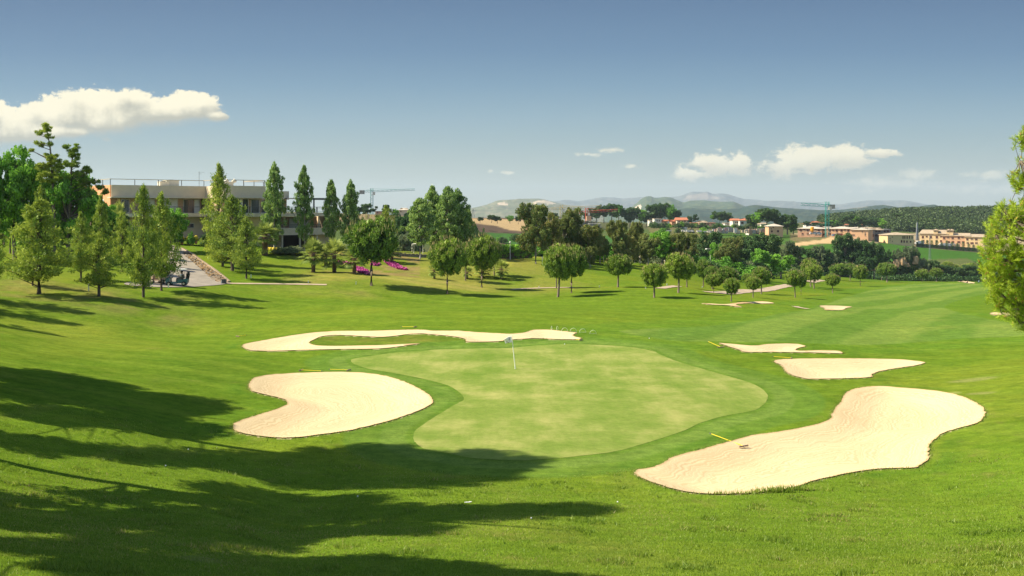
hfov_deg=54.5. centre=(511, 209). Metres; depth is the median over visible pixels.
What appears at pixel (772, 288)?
path
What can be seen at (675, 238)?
eucalyptus tree
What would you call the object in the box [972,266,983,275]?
valley tree
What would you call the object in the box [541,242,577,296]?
stone pine
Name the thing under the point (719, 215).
tree
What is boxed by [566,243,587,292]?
stone pine
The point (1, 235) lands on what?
broadleaf tree
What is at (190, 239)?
garden shrub
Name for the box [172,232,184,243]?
garden shrub
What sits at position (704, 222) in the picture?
house
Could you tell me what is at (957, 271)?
valley tree
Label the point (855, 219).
tree
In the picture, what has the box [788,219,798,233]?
tree
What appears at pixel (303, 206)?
poplar tree
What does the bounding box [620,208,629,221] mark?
tree
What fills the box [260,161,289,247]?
poplar tree
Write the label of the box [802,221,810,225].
tree
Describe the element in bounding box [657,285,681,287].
path
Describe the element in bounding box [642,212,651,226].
tree
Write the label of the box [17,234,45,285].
conifer tree
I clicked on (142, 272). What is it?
conifer tree
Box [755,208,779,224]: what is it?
tree
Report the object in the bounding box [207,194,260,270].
conifer tree
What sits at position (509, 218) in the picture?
tree
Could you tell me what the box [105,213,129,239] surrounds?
broadleaf tree
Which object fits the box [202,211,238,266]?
conifer tree
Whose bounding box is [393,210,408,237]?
valley tree
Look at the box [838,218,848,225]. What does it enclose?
tree
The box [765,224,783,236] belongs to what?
house
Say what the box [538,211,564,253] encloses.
eucalyptus tree
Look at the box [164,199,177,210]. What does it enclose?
window
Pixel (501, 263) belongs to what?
palm tree
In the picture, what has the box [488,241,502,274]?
stone pine
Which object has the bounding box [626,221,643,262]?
eucalyptus tree
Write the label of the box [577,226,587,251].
eucalyptus tree
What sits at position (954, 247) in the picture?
retaining wall
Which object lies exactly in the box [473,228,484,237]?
valley tree
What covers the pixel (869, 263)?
valley tree
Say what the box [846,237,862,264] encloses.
valley tree
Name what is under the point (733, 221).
house
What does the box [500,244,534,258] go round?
hedge
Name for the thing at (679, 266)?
stone pine
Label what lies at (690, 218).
tree
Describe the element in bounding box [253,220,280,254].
palm tree
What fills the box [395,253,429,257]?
stone wall
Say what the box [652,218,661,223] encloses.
house
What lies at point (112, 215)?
broadleaf tree
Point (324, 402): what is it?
bunker sand
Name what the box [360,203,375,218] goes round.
tree
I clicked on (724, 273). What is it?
stone pine
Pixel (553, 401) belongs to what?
putting green
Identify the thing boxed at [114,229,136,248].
broadleaf tree
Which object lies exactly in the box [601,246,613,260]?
understorey shrub
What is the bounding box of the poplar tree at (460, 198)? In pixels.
[446,188,471,244]
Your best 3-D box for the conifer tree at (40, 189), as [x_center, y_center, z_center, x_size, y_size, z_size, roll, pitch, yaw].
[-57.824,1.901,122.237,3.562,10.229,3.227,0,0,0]
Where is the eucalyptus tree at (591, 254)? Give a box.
[585,246,597,266]
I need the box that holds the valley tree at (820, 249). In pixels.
[811,245,825,261]
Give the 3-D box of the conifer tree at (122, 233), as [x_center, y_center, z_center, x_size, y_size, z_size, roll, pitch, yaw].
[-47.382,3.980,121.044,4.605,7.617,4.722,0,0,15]
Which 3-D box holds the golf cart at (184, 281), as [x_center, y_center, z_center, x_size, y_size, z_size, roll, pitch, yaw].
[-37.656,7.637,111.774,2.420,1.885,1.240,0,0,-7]
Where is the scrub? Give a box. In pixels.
[772,267,1022,281]
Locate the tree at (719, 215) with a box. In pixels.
[711,211,726,220]
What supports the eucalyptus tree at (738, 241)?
on the ground at (166, 358)
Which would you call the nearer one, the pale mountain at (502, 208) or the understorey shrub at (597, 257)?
the understorey shrub at (597, 257)
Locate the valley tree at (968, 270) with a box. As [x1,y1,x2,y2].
[962,264,975,275]
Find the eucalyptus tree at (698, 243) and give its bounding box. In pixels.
[691,236,703,256]
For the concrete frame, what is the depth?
691.64 m
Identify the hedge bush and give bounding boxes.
[648,222,660,227]
[673,223,683,227]
[711,222,723,227]
[743,223,752,228]
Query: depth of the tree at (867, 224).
837.59 m
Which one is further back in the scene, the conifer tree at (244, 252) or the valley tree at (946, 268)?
the valley tree at (946, 268)
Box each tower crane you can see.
[359,188,414,214]
[549,205,601,214]
[579,208,616,221]
[801,202,834,236]
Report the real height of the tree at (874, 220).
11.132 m
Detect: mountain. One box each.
[471,199,603,221]
[553,192,927,209]
[604,196,745,222]
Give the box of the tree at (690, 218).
[687,216,692,221]
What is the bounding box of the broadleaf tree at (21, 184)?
[0,144,50,258]
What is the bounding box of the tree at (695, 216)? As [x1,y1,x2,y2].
[693,214,698,220]
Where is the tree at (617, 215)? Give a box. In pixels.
[613,205,625,219]
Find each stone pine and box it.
[340,213,399,285]
[426,236,466,293]
[460,241,469,280]
[464,232,498,287]
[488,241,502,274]
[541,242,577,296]
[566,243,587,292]
[604,253,632,286]
[640,262,668,297]
[664,251,694,292]
[686,259,697,286]
[695,259,710,286]
[703,265,718,288]
[704,272,722,291]
[715,266,739,293]
[723,278,739,301]
[741,273,752,280]
[743,275,761,297]
[751,266,771,293]
[785,268,803,297]
[799,271,806,287]
[800,257,819,286]
[804,264,822,288]
[824,273,840,292]
[828,263,851,280]
[847,262,855,280]
[852,264,868,285]
[877,262,896,281]
[907,265,923,272]
[914,268,929,277]
[930,267,943,281]
[940,261,953,266]
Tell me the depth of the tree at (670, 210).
776.92 m
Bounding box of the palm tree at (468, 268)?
[462,266,472,278]
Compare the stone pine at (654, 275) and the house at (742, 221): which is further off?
the house at (742, 221)
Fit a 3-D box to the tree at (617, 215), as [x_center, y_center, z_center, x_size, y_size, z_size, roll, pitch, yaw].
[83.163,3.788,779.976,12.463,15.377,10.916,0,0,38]
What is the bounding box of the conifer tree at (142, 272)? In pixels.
[120,182,170,297]
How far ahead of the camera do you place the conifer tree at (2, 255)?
90.03 m
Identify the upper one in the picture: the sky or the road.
the sky
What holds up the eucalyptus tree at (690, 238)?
on the ground at (166, 358)
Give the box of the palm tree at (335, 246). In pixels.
[319,237,346,271]
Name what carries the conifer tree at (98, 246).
on the ground at (166, 358)
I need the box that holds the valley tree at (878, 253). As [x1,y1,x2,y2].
[863,242,884,278]
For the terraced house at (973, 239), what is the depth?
592.87 m
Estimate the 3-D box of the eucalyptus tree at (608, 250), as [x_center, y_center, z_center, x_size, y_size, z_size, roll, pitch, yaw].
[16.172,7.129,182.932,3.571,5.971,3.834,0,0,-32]
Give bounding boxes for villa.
[878,232,913,245]
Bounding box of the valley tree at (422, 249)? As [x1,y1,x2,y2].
[407,222,424,251]
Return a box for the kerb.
[180,246,229,281]
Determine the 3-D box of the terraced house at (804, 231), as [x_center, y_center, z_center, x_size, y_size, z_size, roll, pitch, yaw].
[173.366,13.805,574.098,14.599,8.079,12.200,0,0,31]
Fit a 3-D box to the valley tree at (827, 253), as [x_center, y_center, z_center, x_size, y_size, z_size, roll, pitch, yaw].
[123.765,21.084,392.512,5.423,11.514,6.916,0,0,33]
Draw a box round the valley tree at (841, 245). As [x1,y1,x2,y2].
[831,232,861,262]
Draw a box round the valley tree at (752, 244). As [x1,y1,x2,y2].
[743,240,764,255]
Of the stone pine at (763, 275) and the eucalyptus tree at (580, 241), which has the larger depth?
the eucalyptus tree at (580, 241)
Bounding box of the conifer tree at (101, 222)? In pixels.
[84,193,118,278]
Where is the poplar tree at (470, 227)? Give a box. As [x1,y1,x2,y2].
[461,205,475,245]
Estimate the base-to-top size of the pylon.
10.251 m
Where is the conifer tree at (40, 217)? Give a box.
[0,197,90,293]
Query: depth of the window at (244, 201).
168.13 m
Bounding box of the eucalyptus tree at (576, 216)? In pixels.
[561,207,583,244]
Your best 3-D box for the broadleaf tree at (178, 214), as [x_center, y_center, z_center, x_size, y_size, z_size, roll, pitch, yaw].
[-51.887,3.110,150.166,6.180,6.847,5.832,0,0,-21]
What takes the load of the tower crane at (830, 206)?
on the ground at (166, 358)
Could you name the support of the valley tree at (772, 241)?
on the ground at (166, 358)
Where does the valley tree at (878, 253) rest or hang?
on the ground at (166, 358)
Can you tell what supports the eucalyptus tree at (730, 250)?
on the ground at (166, 358)
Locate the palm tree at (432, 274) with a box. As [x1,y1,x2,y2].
[427,262,439,278]
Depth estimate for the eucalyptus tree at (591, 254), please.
167.29 m
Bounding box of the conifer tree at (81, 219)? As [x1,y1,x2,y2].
[66,211,93,277]
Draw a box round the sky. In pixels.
[0,0,1023,211]
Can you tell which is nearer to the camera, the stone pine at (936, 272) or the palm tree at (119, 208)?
the palm tree at (119, 208)
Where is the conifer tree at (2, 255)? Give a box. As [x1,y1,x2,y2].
[0,219,17,278]
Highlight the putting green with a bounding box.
[351,344,767,459]
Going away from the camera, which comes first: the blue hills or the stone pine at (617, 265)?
the stone pine at (617, 265)
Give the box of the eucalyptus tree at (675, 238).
[667,233,685,255]
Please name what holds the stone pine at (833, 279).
on the ground at (166, 358)
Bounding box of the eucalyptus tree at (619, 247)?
[610,241,626,256]
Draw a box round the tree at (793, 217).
[774,214,797,234]
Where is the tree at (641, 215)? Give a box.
[637,210,645,221]
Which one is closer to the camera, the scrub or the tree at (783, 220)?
the scrub
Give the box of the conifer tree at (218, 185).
[198,161,240,260]
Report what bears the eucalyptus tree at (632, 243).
on the ground at (166, 358)
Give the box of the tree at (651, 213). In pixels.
[642,204,656,217]
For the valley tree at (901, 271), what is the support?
on the ground at (166, 358)
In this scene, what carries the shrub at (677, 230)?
on the ground at (166, 358)
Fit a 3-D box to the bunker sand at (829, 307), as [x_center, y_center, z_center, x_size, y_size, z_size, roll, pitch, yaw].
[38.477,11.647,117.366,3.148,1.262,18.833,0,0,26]
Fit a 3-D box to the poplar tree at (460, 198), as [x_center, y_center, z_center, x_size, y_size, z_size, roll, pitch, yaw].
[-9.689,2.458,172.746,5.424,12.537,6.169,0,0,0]
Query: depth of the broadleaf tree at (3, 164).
125.75 m
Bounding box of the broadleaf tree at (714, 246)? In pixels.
[709,242,722,262]
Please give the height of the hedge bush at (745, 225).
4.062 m
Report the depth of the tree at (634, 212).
776.77 m
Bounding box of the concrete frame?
[581,216,596,224]
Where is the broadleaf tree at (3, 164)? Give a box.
[0,156,7,208]
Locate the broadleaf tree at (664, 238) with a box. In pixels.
[648,231,675,264]
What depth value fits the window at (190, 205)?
169.73 m
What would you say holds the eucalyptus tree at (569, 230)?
on the ground at (166, 358)
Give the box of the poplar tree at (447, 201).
[430,186,462,240]
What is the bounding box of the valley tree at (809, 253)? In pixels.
[801,248,818,258]
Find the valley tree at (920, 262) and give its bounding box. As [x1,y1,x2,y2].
[915,258,929,269]
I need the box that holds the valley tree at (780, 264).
[766,254,795,278]
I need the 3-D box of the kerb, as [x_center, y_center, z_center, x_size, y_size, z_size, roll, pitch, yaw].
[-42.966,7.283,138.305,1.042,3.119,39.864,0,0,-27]
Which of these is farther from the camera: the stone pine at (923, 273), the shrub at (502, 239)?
the shrub at (502, 239)
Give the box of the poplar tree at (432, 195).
[422,185,440,248]
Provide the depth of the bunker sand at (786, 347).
76.30 m
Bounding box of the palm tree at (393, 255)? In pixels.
[389,244,401,260]
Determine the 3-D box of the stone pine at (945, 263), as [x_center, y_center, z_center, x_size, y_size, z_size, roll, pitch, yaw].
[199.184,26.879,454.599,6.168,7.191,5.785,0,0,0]
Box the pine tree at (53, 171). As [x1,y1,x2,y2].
[28,121,65,257]
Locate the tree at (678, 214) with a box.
[673,209,681,217]
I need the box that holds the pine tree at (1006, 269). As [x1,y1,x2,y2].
[975,125,1023,333]
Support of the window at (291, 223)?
in the clubhouse
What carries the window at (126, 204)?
in the clubhouse
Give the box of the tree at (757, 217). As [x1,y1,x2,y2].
[749,212,762,227]
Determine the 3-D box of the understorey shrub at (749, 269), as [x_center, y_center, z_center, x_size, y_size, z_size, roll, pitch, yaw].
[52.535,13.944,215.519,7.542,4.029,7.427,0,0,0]
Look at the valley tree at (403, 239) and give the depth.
233.68 m
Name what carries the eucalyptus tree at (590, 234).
on the ground at (166, 358)
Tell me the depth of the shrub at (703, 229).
599.10 m
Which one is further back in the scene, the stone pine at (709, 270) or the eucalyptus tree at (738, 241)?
the eucalyptus tree at (738, 241)
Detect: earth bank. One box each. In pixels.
[893,259,901,267]
[899,257,906,265]
[912,256,918,263]
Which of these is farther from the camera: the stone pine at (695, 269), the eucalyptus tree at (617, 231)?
the eucalyptus tree at (617, 231)
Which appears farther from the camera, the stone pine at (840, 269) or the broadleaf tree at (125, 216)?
the stone pine at (840, 269)
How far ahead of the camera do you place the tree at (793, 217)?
596.52 m
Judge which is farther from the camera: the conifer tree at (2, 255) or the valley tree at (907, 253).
the valley tree at (907, 253)
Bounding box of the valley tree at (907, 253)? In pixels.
[901,246,913,271]
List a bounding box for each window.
[121,199,128,212]
[141,199,154,208]
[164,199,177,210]
[183,199,199,212]
[235,199,248,212]
[251,199,259,212]
[289,218,297,227]
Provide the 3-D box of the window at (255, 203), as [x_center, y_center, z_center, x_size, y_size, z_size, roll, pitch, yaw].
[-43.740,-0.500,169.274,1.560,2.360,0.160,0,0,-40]
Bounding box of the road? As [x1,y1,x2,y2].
[124,245,228,286]
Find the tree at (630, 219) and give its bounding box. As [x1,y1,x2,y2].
[624,213,634,222]
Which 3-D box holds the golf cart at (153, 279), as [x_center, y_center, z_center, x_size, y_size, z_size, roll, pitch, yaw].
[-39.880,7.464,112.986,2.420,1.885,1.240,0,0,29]
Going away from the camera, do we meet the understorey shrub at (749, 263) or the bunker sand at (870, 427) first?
the bunker sand at (870, 427)
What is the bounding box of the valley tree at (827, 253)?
[820,249,830,271]
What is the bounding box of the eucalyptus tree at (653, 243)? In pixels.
[638,232,662,263]
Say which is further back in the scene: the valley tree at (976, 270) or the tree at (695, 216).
the tree at (695, 216)
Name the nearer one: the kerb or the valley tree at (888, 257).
the kerb
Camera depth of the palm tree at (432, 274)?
137.81 m
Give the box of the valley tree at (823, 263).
[816,259,833,270]
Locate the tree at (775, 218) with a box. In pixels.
[764,212,781,223]
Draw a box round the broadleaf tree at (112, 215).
[72,195,119,252]
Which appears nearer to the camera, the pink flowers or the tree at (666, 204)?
the pink flowers
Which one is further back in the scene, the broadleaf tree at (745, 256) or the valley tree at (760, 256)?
the valley tree at (760, 256)
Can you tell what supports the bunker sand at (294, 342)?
on the ground at (166, 358)
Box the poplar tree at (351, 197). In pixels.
[338,179,363,243]
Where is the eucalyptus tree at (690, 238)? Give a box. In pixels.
[680,232,698,258]
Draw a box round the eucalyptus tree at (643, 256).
[630,242,650,262]
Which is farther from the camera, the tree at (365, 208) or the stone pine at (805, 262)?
the tree at (365, 208)
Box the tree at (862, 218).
[857,216,868,226]
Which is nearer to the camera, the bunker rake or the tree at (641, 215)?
the bunker rake
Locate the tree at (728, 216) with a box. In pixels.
[723,212,733,222]
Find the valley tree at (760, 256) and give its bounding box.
[750,248,771,264]
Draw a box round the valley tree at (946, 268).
[939,264,950,272]
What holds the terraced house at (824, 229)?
on the ground at (166, 358)
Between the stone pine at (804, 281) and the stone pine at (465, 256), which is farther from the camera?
the stone pine at (804, 281)
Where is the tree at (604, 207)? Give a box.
[597,204,611,222]
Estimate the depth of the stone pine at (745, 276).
189.76 m
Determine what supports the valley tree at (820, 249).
on the ground at (166, 358)
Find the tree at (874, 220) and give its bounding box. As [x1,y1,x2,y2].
[869,217,879,227]
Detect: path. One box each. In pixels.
[227,283,326,284]
[514,287,572,289]
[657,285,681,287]
[704,284,791,293]
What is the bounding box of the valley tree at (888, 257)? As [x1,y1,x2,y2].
[884,248,891,262]
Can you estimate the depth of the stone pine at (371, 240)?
123.21 m
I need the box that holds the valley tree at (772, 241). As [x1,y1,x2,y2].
[756,231,783,255]
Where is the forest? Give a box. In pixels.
[816,205,1022,234]
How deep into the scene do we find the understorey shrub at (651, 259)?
212.31 m
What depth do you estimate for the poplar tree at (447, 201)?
169.16 m
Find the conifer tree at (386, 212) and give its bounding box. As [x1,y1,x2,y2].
[380,205,399,238]
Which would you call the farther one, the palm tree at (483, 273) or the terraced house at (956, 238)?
the terraced house at (956, 238)
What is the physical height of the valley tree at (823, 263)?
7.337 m
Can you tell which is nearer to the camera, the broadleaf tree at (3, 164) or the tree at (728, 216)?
the broadleaf tree at (3, 164)
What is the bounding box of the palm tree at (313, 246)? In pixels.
[299,236,326,271]
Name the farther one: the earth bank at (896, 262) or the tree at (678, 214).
the tree at (678, 214)
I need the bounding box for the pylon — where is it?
[916,222,918,239]
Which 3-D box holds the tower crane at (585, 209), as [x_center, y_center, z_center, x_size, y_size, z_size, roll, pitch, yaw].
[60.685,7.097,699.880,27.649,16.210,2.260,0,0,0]
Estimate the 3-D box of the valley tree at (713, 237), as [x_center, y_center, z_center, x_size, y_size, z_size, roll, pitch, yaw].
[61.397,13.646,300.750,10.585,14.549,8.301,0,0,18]
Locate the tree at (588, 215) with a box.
[583,213,593,221]
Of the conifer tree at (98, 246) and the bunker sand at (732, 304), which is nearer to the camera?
the conifer tree at (98, 246)
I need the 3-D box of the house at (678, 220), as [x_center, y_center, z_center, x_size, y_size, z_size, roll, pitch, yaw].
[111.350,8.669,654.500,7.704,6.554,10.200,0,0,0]
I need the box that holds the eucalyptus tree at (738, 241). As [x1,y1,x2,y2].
[721,235,742,261]
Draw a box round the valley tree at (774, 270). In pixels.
[765,263,777,273]
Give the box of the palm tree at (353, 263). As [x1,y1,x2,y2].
[340,248,367,273]
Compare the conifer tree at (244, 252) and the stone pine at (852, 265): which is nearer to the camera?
the conifer tree at (244, 252)
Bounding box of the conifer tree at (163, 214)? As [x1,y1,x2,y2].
[136,190,186,290]
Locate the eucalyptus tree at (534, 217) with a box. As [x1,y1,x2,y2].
[515,202,551,263]
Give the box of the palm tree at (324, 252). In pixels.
[315,242,333,264]
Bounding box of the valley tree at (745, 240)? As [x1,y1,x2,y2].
[731,233,756,249]
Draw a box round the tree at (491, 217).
[487,215,495,222]
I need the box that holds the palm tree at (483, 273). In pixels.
[472,266,493,277]
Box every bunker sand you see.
[233,372,432,437]
[243,329,579,350]
[634,386,985,494]
[704,301,772,306]
[720,343,841,352]
[774,358,924,378]
[820,305,850,309]
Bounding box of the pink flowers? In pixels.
[338,259,407,274]
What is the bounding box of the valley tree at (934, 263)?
[921,258,939,271]
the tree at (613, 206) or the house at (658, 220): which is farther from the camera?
the tree at (613, 206)
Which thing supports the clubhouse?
on the ground at (166, 358)
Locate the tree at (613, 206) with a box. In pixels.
[604,203,620,219]
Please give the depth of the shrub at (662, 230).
558.73 m
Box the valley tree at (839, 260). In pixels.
[826,258,843,269]
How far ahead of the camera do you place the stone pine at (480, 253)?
132.88 m
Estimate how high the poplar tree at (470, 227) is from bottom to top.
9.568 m
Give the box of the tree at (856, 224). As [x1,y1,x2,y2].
[851,223,861,226]
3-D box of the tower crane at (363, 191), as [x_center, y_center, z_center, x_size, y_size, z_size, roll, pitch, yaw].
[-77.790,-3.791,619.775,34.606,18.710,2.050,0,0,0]
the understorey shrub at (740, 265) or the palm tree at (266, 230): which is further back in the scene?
the understorey shrub at (740, 265)
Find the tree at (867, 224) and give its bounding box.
[861,219,872,226]
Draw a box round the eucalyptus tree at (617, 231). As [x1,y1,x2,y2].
[605,220,627,251]
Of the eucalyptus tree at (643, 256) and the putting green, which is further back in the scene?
the eucalyptus tree at (643, 256)
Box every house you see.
[398,208,407,215]
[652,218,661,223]
[674,218,687,227]
[696,221,708,228]
[729,219,739,229]
[738,218,748,225]
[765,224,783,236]
[797,226,822,236]
[822,227,830,236]
[826,226,856,236]
[851,227,873,240]
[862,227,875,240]
[874,228,882,241]
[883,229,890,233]
[919,229,953,244]
[941,233,970,246]
[964,234,985,247]
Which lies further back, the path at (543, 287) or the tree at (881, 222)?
the tree at (881, 222)
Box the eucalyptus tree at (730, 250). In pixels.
[713,243,741,264]
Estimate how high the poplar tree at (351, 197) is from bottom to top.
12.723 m
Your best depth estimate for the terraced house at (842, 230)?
560.71 m
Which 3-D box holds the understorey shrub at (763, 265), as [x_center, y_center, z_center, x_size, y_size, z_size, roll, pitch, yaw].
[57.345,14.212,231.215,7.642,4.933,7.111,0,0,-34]
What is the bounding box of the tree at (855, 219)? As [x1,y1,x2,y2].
[850,216,859,221]
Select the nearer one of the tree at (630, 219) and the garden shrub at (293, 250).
the garden shrub at (293, 250)
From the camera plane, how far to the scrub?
430.98 m
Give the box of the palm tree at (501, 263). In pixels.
[493,259,509,278]
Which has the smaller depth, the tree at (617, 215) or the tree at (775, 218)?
the tree at (775, 218)
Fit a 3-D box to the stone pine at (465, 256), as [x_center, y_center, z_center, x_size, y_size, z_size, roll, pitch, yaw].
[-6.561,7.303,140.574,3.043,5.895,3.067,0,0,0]
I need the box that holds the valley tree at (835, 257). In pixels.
[829,252,838,265]
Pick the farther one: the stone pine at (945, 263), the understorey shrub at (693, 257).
the stone pine at (945, 263)
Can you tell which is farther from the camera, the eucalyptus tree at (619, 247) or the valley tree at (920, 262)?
the valley tree at (920, 262)
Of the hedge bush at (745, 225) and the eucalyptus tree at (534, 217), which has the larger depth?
the hedge bush at (745, 225)
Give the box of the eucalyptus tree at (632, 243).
[621,233,640,257]
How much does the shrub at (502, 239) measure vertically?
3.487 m
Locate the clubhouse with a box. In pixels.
[83,179,334,248]
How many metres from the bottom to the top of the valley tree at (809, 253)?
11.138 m
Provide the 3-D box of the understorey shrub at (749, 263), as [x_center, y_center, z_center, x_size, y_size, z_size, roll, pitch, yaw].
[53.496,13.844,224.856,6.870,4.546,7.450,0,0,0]
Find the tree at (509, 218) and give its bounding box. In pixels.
[505,215,513,221]
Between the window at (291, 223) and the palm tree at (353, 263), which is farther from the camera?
the window at (291, 223)
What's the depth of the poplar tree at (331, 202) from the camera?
158.52 m
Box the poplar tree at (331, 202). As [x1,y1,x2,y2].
[321,179,342,240]
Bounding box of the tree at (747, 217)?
[745,214,753,223]
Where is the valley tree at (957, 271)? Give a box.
[950,266,965,280]
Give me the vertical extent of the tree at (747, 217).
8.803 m
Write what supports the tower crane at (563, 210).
on the ground at (166, 358)
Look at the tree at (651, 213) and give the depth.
776.29 m
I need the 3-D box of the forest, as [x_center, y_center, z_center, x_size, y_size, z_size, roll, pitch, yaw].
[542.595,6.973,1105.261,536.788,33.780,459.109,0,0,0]
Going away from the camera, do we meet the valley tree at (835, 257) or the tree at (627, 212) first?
the valley tree at (835, 257)
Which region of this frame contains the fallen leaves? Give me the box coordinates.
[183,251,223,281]
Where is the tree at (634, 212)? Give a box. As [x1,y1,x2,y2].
[627,206,640,221]
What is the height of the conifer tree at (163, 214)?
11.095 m
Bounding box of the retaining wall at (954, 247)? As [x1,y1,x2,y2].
[916,244,980,251]
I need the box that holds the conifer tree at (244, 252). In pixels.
[221,217,266,278]
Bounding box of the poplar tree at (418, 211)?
[399,197,439,258]
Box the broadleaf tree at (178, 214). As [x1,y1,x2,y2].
[150,207,189,243]
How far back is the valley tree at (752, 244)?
309.63 m
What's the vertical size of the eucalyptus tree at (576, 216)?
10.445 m
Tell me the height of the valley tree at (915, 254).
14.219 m
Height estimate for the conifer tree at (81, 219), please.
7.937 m
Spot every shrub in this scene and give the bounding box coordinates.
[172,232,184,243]
[186,231,195,244]
[199,232,210,245]
[269,247,291,253]
[283,245,306,254]
[497,236,508,242]
[508,233,519,240]
[534,246,548,255]
[584,243,607,259]
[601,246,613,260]
[640,250,659,263]
[653,248,681,266]
[655,227,666,235]
[674,227,684,232]
[682,251,698,262]
[697,227,707,233]
[707,259,721,267]
[712,256,741,271]
[735,262,745,273]
[738,264,763,279]
[741,261,761,270]
[753,260,776,279]
[905,270,918,280]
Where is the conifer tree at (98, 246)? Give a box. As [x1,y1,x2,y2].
[67,237,123,296]
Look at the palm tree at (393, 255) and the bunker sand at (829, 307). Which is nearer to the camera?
the bunker sand at (829, 307)
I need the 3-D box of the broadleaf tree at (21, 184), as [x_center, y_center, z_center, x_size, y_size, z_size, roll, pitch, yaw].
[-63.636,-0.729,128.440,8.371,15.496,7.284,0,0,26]
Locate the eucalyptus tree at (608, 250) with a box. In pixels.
[596,235,609,262]
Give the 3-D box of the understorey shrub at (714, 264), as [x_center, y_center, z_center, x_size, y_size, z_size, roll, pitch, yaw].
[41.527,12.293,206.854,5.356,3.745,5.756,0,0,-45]
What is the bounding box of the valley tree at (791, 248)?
[780,240,802,268]
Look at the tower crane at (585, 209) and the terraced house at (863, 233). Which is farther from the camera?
the tower crane at (585, 209)
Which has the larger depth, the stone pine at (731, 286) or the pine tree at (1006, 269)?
the stone pine at (731, 286)
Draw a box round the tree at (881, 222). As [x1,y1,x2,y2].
[876,218,887,228]
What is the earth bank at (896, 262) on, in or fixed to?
on the ground at (166, 358)
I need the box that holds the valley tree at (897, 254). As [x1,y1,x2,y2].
[891,248,903,274]
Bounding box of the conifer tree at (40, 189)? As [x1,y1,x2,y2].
[27,184,52,248]
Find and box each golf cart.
[151,274,171,283]
[165,269,188,285]
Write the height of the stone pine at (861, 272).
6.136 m
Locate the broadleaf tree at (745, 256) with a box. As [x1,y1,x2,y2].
[739,249,752,261]
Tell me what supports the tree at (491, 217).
on the ground at (166, 358)
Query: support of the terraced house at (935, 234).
on the ground at (166, 358)
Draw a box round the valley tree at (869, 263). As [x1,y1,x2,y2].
[855,256,876,278]
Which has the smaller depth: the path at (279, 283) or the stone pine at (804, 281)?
the path at (279, 283)
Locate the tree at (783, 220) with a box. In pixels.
[774,217,787,227]
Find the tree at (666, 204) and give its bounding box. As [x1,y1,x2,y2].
[657,202,674,217]
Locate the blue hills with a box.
[662,205,949,223]
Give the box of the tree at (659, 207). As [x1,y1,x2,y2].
[650,203,664,217]
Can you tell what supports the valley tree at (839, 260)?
on the ground at (166, 358)
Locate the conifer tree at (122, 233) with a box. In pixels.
[104,211,136,271]
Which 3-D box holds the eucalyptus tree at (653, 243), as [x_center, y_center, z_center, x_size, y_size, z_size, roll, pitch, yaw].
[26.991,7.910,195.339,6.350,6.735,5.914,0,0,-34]
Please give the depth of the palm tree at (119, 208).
151.70 m
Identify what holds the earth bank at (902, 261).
on the ground at (166, 358)
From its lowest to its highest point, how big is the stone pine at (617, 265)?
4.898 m
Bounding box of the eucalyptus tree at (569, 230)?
[558,215,576,248]
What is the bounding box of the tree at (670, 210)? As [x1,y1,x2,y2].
[663,204,677,222]
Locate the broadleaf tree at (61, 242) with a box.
[59,234,78,251]
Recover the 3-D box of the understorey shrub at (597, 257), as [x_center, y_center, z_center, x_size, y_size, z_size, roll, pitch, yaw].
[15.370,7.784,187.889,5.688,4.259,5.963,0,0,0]
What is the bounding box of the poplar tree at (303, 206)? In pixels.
[289,164,315,250]
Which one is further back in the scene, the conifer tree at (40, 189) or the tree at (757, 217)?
the tree at (757, 217)
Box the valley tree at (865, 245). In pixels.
[854,239,877,267]
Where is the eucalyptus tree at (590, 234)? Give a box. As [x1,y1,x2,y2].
[580,224,608,255]
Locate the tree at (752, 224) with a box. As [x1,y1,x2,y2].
[749,222,756,228]
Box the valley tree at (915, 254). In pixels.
[909,249,919,270]
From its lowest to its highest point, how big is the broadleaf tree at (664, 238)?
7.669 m
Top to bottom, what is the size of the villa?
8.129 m
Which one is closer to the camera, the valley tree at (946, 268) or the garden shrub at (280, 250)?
the garden shrub at (280, 250)
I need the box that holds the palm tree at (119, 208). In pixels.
[112,199,127,215]
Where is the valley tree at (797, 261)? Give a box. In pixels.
[792,246,804,266]
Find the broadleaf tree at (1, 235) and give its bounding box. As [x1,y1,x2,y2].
[0,225,10,252]
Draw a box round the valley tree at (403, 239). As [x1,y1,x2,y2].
[397,232,418,251]
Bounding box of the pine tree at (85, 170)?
[62,143,109,244]
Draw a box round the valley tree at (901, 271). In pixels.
[895,265,908,274]
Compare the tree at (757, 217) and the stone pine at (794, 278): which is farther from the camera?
the tree at (757, 217)
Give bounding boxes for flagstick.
[504,336,515,368]
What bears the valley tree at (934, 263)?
on the ground at (166, 358)
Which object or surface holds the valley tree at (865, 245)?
on the ground at (166, 358)
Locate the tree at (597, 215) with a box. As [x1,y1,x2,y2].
[588,208,601,220]
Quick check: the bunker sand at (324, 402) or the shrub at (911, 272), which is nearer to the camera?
the bunker sand at (324, 402)
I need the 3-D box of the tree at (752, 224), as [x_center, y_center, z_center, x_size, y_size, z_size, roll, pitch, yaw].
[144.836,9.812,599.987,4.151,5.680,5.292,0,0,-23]
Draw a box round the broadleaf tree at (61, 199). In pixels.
[33,170,103,254]
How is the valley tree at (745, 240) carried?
on the ground at (166, 358)
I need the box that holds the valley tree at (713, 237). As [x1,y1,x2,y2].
[697,231,722,259]
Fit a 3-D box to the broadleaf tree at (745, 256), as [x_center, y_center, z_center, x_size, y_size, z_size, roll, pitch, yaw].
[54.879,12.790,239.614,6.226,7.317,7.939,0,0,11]
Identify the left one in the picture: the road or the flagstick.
the road
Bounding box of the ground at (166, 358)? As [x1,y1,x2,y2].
[0,212,1023,575]
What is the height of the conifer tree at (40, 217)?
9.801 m

